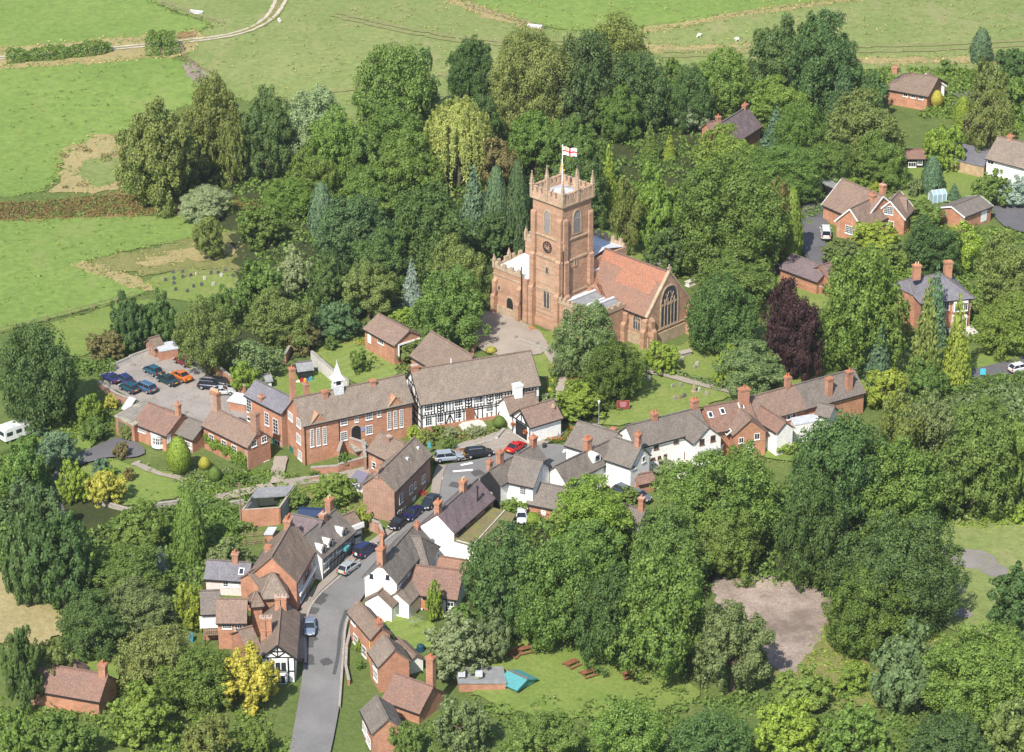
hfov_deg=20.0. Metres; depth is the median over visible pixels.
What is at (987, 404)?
tree
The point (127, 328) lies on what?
tree
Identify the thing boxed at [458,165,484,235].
conifer
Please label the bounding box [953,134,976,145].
hedge
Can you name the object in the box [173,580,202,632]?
tree
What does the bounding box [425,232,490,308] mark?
tree
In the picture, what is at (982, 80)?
tree
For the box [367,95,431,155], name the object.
tree
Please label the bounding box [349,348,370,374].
bush
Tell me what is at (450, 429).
bush
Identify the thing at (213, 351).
tree
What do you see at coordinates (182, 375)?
parked car
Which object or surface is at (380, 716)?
street house
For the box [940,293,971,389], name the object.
conifer
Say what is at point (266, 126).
tree
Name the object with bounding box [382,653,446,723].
red roof cottage
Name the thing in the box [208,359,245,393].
brick wall
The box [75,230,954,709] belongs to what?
grass tufts
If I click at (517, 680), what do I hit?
teal awning
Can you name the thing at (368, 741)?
window
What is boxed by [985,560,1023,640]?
tree
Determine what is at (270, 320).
tree
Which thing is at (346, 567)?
parked car
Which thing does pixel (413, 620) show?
washing line
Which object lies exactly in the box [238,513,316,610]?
corner shop
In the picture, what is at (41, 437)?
hedge
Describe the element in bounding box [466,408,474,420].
door
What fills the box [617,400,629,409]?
notice board
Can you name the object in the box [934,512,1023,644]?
waste grass
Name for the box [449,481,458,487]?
road patch
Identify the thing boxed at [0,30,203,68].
straw verge
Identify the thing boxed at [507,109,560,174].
tree
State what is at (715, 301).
tree
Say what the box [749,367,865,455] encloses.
brown cottage row
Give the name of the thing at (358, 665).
bush
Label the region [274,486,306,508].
tree
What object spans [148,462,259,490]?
garden plants
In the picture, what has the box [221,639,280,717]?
tree
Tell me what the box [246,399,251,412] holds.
window
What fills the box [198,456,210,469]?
bush
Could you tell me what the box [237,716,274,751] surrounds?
tree
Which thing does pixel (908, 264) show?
garden lawn
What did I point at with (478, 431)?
bush
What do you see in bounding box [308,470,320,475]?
bush
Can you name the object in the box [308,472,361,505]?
tree
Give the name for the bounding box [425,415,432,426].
window
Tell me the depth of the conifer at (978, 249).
514.91 m
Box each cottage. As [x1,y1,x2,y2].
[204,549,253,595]
[360,430,432,521]
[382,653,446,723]
[509,398,563,442]
[549,420,656,491]
[618,396,723,472]
[619,494,649,537]
[700,385,768,456]
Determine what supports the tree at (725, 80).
on the woodland floor at (620, 149)
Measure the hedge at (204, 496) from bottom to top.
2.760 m
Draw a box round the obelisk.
[691,381,696,393]
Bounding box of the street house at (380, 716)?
[359,694,403,751]
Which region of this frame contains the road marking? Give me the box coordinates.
[453,469,472,471]
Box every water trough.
[189,9,202,13]
[527,23,542,28]
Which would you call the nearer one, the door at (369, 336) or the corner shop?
the corner shop
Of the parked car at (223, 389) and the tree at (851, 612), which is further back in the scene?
the parked car at (223, 389)
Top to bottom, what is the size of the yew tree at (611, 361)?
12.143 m
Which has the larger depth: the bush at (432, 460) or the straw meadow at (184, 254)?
the straw meadow at (184, 254)
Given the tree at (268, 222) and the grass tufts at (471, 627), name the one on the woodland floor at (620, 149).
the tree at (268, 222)
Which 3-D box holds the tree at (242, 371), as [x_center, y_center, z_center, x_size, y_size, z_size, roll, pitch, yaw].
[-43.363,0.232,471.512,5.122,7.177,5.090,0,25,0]
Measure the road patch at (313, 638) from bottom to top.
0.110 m
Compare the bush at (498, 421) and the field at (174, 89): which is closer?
the bush at (498, 421)
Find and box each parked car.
[100,372,119,383]
[116,372,134,382]
[118,381,139,393]
[135,379,157,393]
[142,364,163,376]
[155,373,179,386]
[169,369,192,382]
[173,354,193,366]
[196,377,223,389]
[210,385,235,394]
[212,376,230,386]
[302,616,316,635]
[336,560,359,575]
[352,540,377,558]
[388,513,409,529]
[403,504,424,521]
[421,492,440,509]
[433,449,463,462]
[463,445,493,458]
[504,440,526,453]
[515,507,527,523]
[612,481,630,497]
[631,487,651,501]
[820,225,831,239]
[1007,361,1023,372]
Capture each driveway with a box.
[51,437,144,514]
[801,193,829,263]
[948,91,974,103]
[992,200,1023,231]
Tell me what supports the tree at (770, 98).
on the woodland floor at (620, 149)
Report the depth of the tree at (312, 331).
483.36 m
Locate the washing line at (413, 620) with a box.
[404,614,420,627]
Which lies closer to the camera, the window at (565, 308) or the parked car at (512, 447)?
the parked car at (512, 447)
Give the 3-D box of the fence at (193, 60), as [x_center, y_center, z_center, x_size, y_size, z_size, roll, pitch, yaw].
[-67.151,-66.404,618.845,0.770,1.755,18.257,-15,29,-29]
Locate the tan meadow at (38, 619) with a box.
[0,572,64,644]
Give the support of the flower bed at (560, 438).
on the ground at (358, 692)
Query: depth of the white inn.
410.09 m
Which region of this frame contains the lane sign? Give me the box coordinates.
[980,369,985,375]
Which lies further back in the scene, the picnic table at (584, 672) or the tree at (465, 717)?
the picnic table at (584, 672)
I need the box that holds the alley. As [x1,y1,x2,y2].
[270,456,287,482]
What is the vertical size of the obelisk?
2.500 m
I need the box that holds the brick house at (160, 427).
[134,400,204,452]
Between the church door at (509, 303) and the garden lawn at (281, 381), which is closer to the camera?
the garden lawn at (281, 381)
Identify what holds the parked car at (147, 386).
on the car park
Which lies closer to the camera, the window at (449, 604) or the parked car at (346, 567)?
the window at (449, 604)
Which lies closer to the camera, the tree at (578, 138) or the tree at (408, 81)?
the tree at (578, 138)
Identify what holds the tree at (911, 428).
on the woodland floor at (540, 532)
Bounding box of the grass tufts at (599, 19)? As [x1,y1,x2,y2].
[213,0,1023,117]
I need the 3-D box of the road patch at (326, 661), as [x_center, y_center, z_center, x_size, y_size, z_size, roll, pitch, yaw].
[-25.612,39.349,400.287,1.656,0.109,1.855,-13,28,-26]
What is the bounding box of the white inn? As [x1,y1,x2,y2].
[362,520,440,621]
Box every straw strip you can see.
[74,262,152,290]
[446,0,542,30]
[629,0,849,32]
[644,43,756,52]
[855,55,1015,64]
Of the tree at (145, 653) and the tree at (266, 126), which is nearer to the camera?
the tree at (145, 653)
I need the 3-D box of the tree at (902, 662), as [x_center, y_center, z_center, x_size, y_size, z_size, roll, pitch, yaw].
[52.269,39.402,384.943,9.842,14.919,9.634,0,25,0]
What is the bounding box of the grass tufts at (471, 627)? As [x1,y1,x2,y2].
[15,181,1023,723]
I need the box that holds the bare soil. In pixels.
[182,61,208,82]
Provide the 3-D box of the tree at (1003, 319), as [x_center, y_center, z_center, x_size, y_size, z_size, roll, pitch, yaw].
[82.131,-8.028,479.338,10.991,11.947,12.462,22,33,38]
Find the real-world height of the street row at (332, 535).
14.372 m
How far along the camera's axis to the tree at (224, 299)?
492.67 m
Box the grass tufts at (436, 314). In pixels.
[40,88,961,660]
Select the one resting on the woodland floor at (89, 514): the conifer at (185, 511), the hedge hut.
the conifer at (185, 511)
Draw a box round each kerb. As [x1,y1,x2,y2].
[304,531,397,662]
[338,601,356,708]
[462,439,550,453]
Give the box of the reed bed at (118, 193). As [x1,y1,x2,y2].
[0,192,181,220]
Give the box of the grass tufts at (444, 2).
[0,0,1016,292]
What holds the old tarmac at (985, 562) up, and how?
on the waste grass at (1004, 545)
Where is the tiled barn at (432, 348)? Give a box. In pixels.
[409,330,477,366]
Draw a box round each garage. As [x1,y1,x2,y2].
[114,399,149,441]
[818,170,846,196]
[940,194,993,230]
[949,143,989,176]
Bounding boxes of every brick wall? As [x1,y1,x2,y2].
[98,380,127,402]
[109,348,149,370]
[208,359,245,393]
[284,343,308,363]
[310,350,348,385]
[311,472,336,479]
[344,627,350,684]
[369,518,383,533]
[468,331,477,354]
[775,263,822,293]
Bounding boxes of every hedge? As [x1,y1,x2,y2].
[1,429,72,472]
[5,39,112,63]
[71,357,116,376]
[143,29,178,56]
[188,489,254,534]
[438,425,497,442]
[547,373,559,399]
[626,364,724,387]
[879,370,1023,410]
[923,72,969,86]
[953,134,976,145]
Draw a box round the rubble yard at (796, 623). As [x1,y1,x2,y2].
[711,573,831,672]
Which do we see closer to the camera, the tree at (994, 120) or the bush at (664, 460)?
the bush at (664, 460)
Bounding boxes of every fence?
[1,290,137,330]
[161,0,223,23]
[179,49,211,73]
[184,267,243,275]
[242,531,263,536]
[243,537,265,545]
[420,599,437,617]
[472,4,543,28]
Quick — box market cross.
[551,404,563,438]
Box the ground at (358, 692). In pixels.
[0,0,1023,751]
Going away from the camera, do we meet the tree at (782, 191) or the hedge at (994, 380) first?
the hedge at (994, 380)
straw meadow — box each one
[48,134,123,193]
[135,243,243,265]
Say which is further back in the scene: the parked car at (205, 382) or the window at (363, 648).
the parked car at (205, 382)
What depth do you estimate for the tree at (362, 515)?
430.58 m
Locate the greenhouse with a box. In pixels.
[928,188,946,203]
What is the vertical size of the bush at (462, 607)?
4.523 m
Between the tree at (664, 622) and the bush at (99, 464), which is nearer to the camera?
the tree at (664, 622)
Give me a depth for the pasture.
632.46 m
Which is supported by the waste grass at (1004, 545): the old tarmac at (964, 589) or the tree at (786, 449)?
the old tarmac at (964, 589)
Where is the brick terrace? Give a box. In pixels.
[346,599,424,691]
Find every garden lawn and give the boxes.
[32,432,92,461]
[75,650,120,684]
[80,460,191,504]
[271,371,331,395]
[314,335,399,382]
[385,616,436,648]
[390,304,425,326]
[762,440,808,460]
[889,166,983,201]
[893,248,914,269]
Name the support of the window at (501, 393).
in the timber framed hall
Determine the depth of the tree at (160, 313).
486.39 m
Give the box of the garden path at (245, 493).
[178,482,273,501]
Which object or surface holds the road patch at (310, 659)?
on the road
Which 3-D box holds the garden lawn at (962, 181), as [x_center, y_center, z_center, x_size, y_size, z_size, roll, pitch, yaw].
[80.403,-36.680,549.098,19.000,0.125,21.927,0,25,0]
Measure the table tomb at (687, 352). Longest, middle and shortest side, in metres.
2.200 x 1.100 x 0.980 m
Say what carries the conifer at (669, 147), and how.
on the woodland floor at (620, 149)
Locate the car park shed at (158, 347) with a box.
[144,335,178,360]
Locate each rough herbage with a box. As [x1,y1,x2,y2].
[0,194,263,219]
[0,194,264,219]
[0,680,293,751]
[43,395,115,441]
[59,146,122,188]
[176,468,299,544]
[289,473,362,513]
[419,683,1023,751]
[778,619,946,711]
[800,585,832,664]
[939,511,1023,528]
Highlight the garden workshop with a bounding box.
[362,312,423,364]
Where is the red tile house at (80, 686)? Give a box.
[29,658,118,714]
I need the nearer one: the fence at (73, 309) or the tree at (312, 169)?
the fence at (73, 309)
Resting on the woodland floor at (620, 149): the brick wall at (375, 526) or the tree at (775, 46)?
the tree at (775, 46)
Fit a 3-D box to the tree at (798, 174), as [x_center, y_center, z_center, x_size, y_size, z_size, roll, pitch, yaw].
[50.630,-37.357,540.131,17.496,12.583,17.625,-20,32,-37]
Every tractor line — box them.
[300,69,450,93]
[329,14,575,45]
[337,12,574,41]
[662,38,1023,52]
[662,43,1023,57]
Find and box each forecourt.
[444,429,552,461]
[468,311,547,354]
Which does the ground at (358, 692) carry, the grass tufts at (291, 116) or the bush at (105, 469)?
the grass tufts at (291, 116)
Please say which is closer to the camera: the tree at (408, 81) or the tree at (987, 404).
the tree at (987, 404)
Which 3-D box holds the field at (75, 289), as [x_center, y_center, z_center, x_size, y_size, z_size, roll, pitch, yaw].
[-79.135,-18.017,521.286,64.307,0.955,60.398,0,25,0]
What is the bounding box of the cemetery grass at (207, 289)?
[144,268,239,300]
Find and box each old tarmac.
[941,545,1008,576]
[953,584,965,593]
[953,608,972,617]
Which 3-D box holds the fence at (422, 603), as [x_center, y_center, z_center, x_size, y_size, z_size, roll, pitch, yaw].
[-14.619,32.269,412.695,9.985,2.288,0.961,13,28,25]
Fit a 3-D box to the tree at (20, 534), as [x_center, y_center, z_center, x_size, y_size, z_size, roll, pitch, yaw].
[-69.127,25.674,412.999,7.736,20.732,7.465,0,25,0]
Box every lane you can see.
[277,465,368,485]
[886,356,1023,404]
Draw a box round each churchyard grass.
[492,322,827,424]
[595,229,829,308]
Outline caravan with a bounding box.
[0,418,34,441]
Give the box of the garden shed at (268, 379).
[258,372,272,385]
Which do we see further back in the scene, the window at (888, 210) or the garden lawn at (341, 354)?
the window at (888, 210)
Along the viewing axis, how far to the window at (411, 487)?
436.83 m
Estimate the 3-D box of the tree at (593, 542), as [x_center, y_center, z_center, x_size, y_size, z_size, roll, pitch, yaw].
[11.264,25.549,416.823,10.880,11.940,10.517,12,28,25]
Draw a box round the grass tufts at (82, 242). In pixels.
[0,220,183,328]
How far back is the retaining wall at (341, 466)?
447.06 m
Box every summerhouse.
[293,360,313,379]
[902,148,928,167]
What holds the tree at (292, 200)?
on the woodland floor at (620, 149)
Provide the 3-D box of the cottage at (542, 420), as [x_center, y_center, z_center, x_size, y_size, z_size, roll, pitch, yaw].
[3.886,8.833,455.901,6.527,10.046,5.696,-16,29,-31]
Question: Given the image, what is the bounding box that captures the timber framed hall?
[405,349,541,432]
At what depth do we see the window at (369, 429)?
453.13 m
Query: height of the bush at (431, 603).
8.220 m
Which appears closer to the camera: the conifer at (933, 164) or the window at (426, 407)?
the window at (426, 407)
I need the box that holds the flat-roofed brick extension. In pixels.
[227,392,246,411]
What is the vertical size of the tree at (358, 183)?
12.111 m
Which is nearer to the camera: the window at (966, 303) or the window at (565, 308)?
the window at (565, 308)
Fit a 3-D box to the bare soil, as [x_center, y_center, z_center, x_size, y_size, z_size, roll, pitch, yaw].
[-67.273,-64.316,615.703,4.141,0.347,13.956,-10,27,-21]
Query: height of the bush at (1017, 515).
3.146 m
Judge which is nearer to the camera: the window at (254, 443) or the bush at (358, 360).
the window at (254, 443)
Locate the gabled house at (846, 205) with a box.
[821,178,915,243]
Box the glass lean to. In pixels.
[350,469,368,492]
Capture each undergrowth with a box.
[0,449,238,661]
[118,83,831,336]
[462,431,1023,652]
[848,223,1023,345]
[854,65,1023,135]
[878,375,1023,442]
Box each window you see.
[138,427,145,433]
[150,432,162,448]
[167,434,170,443]
[209,433,213,444]
[222,582,228,587]
[222,625,231,629]
[231,444,236,455]
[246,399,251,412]
[251,439,256,448]
[261,435,267,443]
[264,412,269,426]
[268,659,287,671]
[270,672,286,683]
[272,418,278,434]
[281,663,285,670]
[288,411,292,422]
[296,417,300,429]
[296,432,300,445]
[298,449,301,461]
[298,579,302,591]
[300,589,305,603]
[305,568,308,581]
[310,429,314,447]
[316,428,320,446]
[322,426,326,445]
[340,419,347,426]
[340,431,347,440]
[353,633,357,644]
[362,645,366,658]
[362,721,366,738]
[365,413,372,420]
[366,425,372,435]
[366,734,370,749]
[373,668,377,682]
[387,411,391,430]
[393,410,397,428]
[399,409,403,427]
[399,492,403,505]
[409,484,412,495]
[424,405,433,412]
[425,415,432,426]
[437,412,443,423]
[446,601,453,607]
[454,399,462,407]
[455,408,461,419]
[475,397,483,403]
[486,401,493,412]
[494,393,501,400]
[519,487,526,495]
[543,209,550,234]
[562,307,571,321]
[632,314,640,331]
[660,284,678,328]
[699,439,704,445]
[710,435,715,442]
[738,437,743,443]
[754,433,759,440]
[845,224,854,234]
[884,206,892,215]
[908,162,915,167]
[944,302,949,310]
[964,302,967,310]
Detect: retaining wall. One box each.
[311,456,367,473]
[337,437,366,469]
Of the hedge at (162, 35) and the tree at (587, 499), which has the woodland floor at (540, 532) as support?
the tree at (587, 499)
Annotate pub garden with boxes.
[466,629,699,717]
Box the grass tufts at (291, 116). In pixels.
[69,0,1016,642]
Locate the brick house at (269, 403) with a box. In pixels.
[243,379,289,446]
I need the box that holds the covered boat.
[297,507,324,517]
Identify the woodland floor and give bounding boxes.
[0,456,227,667]
[130,90,841,368]
[469,441,1023,641]
[563,389,607,424]
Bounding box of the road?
[289,444,565,751]
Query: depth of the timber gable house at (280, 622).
397.65 m
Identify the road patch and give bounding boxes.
[302,654,314,664]
[306,636,317,642]
[306,639,313,647]
[309,607,319,613]
[314,597,326,604]
[319,593,328,598]
[320,658,333,665]
[332,610,347,673]
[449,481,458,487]
[471,469,483,475]
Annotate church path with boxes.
[543,344,565,403]
[572,361,754,394]
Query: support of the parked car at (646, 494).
on the ground at (358, 692)
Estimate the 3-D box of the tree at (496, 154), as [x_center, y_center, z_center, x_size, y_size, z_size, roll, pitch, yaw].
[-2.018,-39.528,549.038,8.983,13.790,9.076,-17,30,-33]
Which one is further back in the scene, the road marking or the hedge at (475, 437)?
the hedge at (475, 437)
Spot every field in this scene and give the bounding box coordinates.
[0,0,208,46]
[0,57,203,196]
[0,215,235,332]
[25,300,154,355]
[74,156,119,186]
[462,0,820,30]
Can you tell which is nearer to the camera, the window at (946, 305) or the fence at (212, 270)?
the window at (946, 305)
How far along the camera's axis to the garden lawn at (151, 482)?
445.76 m
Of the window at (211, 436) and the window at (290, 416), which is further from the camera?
the window at (211, 436)
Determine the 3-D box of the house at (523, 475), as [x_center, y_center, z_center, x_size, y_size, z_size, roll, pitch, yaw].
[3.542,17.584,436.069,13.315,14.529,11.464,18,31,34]
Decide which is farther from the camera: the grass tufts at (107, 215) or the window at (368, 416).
the grass tufts at (107, 215)
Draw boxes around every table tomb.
[678,348,692,356]
[684,278,695,287]
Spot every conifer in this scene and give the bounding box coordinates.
[155,546,169,575]
[170,489,207,565]
[307,181,332,239]
[398,258,422,308]
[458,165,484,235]
[481,165,508,251]
[504,158,530,254]
[518,186,532,233]
[596,143,619,217]
[637,121,660,165]
[661,132,675,160]
[759,104,782,151]
[777,186,803,262]
[822,60,853,129]
[860,323,891,385]
[905,277,943,391]
[919,155,943,194]
[919,264,946,350]
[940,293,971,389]
[947,183,960,200]
[951,95,971,128]
[967,234,979,258]
[968,27,993,64]
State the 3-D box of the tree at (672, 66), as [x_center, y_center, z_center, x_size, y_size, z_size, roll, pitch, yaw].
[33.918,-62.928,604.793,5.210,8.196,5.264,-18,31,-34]
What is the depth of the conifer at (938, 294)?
480.99 m
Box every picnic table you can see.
[505,647,522,658]
[517,645,533,654]
[561,658,581,668]
[578,668,597,678]
[619,670,637,679]
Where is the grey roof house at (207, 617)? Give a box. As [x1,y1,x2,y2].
[199,589,220,645]
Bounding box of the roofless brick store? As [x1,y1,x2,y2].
[242,486,296,527]
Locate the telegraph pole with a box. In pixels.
[235,482,242,521]
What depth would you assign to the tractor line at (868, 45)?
622.15 m
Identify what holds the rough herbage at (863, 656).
on the ground at (358, 692)
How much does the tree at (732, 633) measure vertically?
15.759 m
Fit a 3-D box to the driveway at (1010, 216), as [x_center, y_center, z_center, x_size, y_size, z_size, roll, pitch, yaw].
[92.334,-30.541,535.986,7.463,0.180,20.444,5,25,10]
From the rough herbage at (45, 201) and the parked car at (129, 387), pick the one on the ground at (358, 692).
the rough herbage at (45, 201)
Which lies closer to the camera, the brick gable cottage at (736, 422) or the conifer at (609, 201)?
the brick gable cottage at (736, 422)
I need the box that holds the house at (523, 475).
[478,433,568,522]
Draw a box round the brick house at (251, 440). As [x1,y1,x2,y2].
[201,387,272,469]
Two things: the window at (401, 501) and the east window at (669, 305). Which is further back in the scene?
the east window at (669, 305)
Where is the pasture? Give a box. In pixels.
[152,0,1023,126]
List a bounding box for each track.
[0,0,276,56]
[0,0,286,58]
[0,0,287,57]
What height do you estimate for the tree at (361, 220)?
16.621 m
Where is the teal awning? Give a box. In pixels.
[503,669,537,691]
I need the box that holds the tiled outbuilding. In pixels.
[411,555,467,612]
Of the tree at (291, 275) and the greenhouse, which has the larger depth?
the greenhouse
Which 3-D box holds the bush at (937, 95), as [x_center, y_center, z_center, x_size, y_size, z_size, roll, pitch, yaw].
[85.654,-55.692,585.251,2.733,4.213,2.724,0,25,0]
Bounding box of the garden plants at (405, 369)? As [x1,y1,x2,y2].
[351,335,410,374]
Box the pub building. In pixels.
[455,666,506,691]
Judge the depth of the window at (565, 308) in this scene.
483.82 m
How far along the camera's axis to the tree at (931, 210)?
526.98 m
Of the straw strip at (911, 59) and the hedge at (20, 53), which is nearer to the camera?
the straw strip at (911, 59)
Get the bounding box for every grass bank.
[285,473,362,511]
[857,352,1021,402]
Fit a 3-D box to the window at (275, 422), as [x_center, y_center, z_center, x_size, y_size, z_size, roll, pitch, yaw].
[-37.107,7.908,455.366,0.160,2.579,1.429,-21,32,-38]
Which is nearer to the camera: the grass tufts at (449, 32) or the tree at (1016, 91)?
the tree at (1016, 91)
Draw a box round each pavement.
[298,528,394,661]
[430,464,446,493]
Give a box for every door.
[118,420,129,431]
[282,488,296,521]
[367,333,370,343]
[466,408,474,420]
[505,296,513,310]
[542,465,544,477]
[981,210,986,221]
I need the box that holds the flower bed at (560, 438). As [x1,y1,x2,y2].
[545,422,572,442]
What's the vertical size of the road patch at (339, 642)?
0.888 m
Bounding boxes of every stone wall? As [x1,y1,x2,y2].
[92,499,178,511]
[197,499,244,508]
[452,428,505,451]
[519,338,551,353]
[695,269,775,274]
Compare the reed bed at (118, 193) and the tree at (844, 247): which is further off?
the reed bed at (118, 193)
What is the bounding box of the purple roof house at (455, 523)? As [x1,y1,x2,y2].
[421,476,515,560]
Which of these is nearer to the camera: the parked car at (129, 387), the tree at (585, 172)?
the parked car at (129, 387)
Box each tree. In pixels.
[0,319,79,434]
[0,431,47,500]
[0,475,62,526]
[0,486,48,606]
[0,624,43,714]
[0,706,29,751]
[19,708,99,751]
[25,508,100,608]
[30,638,75,675]
[35,430,81,469]
[54,458,89,504]
[56,587,131,662]
[75,393,103,424]
[79,414,108,444]
[83,470,127,507]
[85,329,125,363]
[87,540,169,601]
[99,574,178,646]
[106,678,178,748]
[109,289,149,354]
[109,498,168,547]
[112,622,192,696]
[114,95,197,218]
[140,287,177,341]
[143,179,168,205]
[153,641,235,713]
[165,119,211,188]
[166,436,190,474]
[170,294,239,376]
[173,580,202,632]
[176,68,249,170]
[178,184,232,226]
[180,709,237,751]
[191,216,225,258]
[201,284,236,330]
[201,536,250,569]
[214,117,246,189]
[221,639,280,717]
[229,360,260,391]
[232,338,287,381]
[236,257,282,317]
[237,203,285,250]
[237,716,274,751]
[238,84,293,177]
[244,285,320,359]
[262,176,312,219]
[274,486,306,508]
[276,243,313,296]
[279,83,340,173]
[283,321,321,355]
[285,146,341,211]
[302,250,351,314]
[303,104,372,188]
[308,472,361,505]
[309,301,365,338]
[311,192,397,274]
[338,164,402,218]
[340,259,398,317]
[343,131,387,180]
[350,226,408,291]
[351,41,441,149]
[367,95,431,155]
[372,128,447,208]
[388,307,416,324]
[388,720,424,751]
[390,178,475,285]
[396,339,420,361]
[404,263,491,347]
[409,45,437,94]
[422,94,492,196]
[422,610,490,680]
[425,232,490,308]
[433,694,490,751]
[445,34,497,99]
[448,93,504,158]
[459,519,554,640]
[472,210,513,261]
[472,605,511,663]
[475,136,522,189]
[486,23,580,135]
[500,496,528,519]
[504,709,578,751]
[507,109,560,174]
[508,536,598,654]
[540,113,607,178]
[541,29,619,132]
[547,299,617,380]
[549,472,637,559]
[551,151,608,226]
[551,378,607,421]
[551,517,632,583]
[568,559,644,677]
[576,337,649,410]
[586,9,650,77]
[587,696,668,751]
[594,84,642,142]
[605,548,707,682]
[607,48,672,133]
[608,173,643,254]
[629,159,679,251]
[629,504,711,597]
[642,227,698,276]
[644,339,679,374]
[649,439,784,548]
[662,57,683,82]
[662,61,716,130]
[664,76,677,112]
[664,706,753,751]
[672,148,792,287]
[674,103,709,132]
[683,271,759,353]
[690,246,781,315]
[691,122,764,192]
[692,506,764,587]
[692,598,775,690]
[696,45,756,113]
[710,337,786,399]
[711,342,738,387]
[733,143,831,202]
[745,74,812,134]
[746,12,810,92]
[753,696,820,751]
[760,275,823,384]
[762,174,790,259]
[769,99,833,158]
[770,662,832,710]
[773,466,849,598]
[776,441,796,454]
[784,6,864,116]
[784,407,888,536]
[802,140,858,188]
[812,241,910,375]
[818,702,894,751]
[820,237,868,262]
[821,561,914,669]
[825,86,908,168]
[827,506,968,640]
[837,659,871,693]
[845,173,867,186]
[847,434,949,535]
[850,219,899,249]
[851,129,908,191]
[860,69,889,109]
[862,366,906,409]
[864,244,907,271]
[867,616,935,714]
[868,387,923,463]
[877,254,897,298]
[902,214,964,276]
[903,708,992,751]
[906,357,949,401]
[908,197,945,225]
[914,386,958,457]
[920,618,1023,744]
[922,122,964,172]
[930,403,1019,524]
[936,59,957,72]
[938,220,983,272]
[950,393,1009,432]
[961,114,984,137]
[962,80,1015,152]
[967,56,1009,113]
[970,168,1012,205]
[972,229,1023,319]
[975,289,1023,361]
[982,697,1023,751]
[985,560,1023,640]
[993,174,1023,206]
[994,48,1023,76]
[1002,414,1023,508]
[1008,74,1023,119]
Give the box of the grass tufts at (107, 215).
[0,189,255,222]
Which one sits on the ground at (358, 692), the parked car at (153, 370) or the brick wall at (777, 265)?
the brick wall at (777, 265)
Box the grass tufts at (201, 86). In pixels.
[1,0,834,332]
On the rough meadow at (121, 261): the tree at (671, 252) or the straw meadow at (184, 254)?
the straw meadow at (184, 254)
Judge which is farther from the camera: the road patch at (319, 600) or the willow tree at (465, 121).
the willow tree at (465, 121)
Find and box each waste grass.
[764,620,942,710]
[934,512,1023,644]
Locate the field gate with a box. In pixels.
[177,30,193,38]
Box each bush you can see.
[33,427,47,436]
[91,458,111,476]
[95,464,117,472]
[104,393,118,408]
[111,441,129,459]
[118,423,132,440]
[122,467,135,481]
[133,500,155,516]
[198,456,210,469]
[207,466,221,481]
[224,469,248,486]
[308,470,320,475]
[323,334,338,350]
[337,451,350,465]
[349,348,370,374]
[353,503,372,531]
[354,658,365,670]
[355,639,361,651]
[406,424,422,439]
[417,428,434,445]
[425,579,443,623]
[430,453,436,465]
[431,425,444,435]
[441,436,456,449]
[442,426,459,436]
[444,603,470,625]
[465,424,485,437]
[485,346,496,353]
[493,415,505,427]
[526,512,541,524]
[539,393,551,401]
[619,485,639,504]
[652,456,674,473]
[866,180,886,192]
[906,176,921,196]
[930,90,943,106]
[949,542,964,556]
[1007,504,1023,525]
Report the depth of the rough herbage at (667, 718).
387.33 m
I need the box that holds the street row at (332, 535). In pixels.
[290,494,363,579]
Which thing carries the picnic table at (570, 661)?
on the pub garden
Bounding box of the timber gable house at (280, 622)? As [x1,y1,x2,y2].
[258,593,300,683]
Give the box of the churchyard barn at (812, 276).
[778,253,834,295]
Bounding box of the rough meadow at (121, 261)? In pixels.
[90,231,239,276]
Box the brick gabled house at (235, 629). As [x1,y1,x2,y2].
[215,572,288,666]
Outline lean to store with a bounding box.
[121,396,135,410]
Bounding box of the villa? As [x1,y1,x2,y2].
[892,260,977,336]
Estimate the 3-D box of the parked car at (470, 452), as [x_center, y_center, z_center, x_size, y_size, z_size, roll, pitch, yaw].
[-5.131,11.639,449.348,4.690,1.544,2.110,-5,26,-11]
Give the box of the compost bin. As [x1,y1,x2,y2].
[416,643,424,652]
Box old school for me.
[285,360,413,465]
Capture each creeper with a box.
[203,433,246,464]
[229,454,246,468]
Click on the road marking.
(462, 470)
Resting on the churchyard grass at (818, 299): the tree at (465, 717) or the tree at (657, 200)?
the tree at (657, 200)
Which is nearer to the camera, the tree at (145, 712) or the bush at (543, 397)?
the tree at (145, 712)
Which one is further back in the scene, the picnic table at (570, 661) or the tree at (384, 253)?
the tree at (384, 253)
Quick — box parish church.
[490,144,691,348]
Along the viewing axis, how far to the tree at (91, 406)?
461.45 m
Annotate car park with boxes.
[103,353,246,421]
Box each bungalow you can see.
[884,64,946,109]
[985,133,1023,182]
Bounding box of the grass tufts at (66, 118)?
[6,65,173,185]
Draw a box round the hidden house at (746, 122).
[700,102,762,146]
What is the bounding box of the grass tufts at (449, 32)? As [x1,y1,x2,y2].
[223,0,1023,117]
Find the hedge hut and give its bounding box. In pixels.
[264,527,276,540]

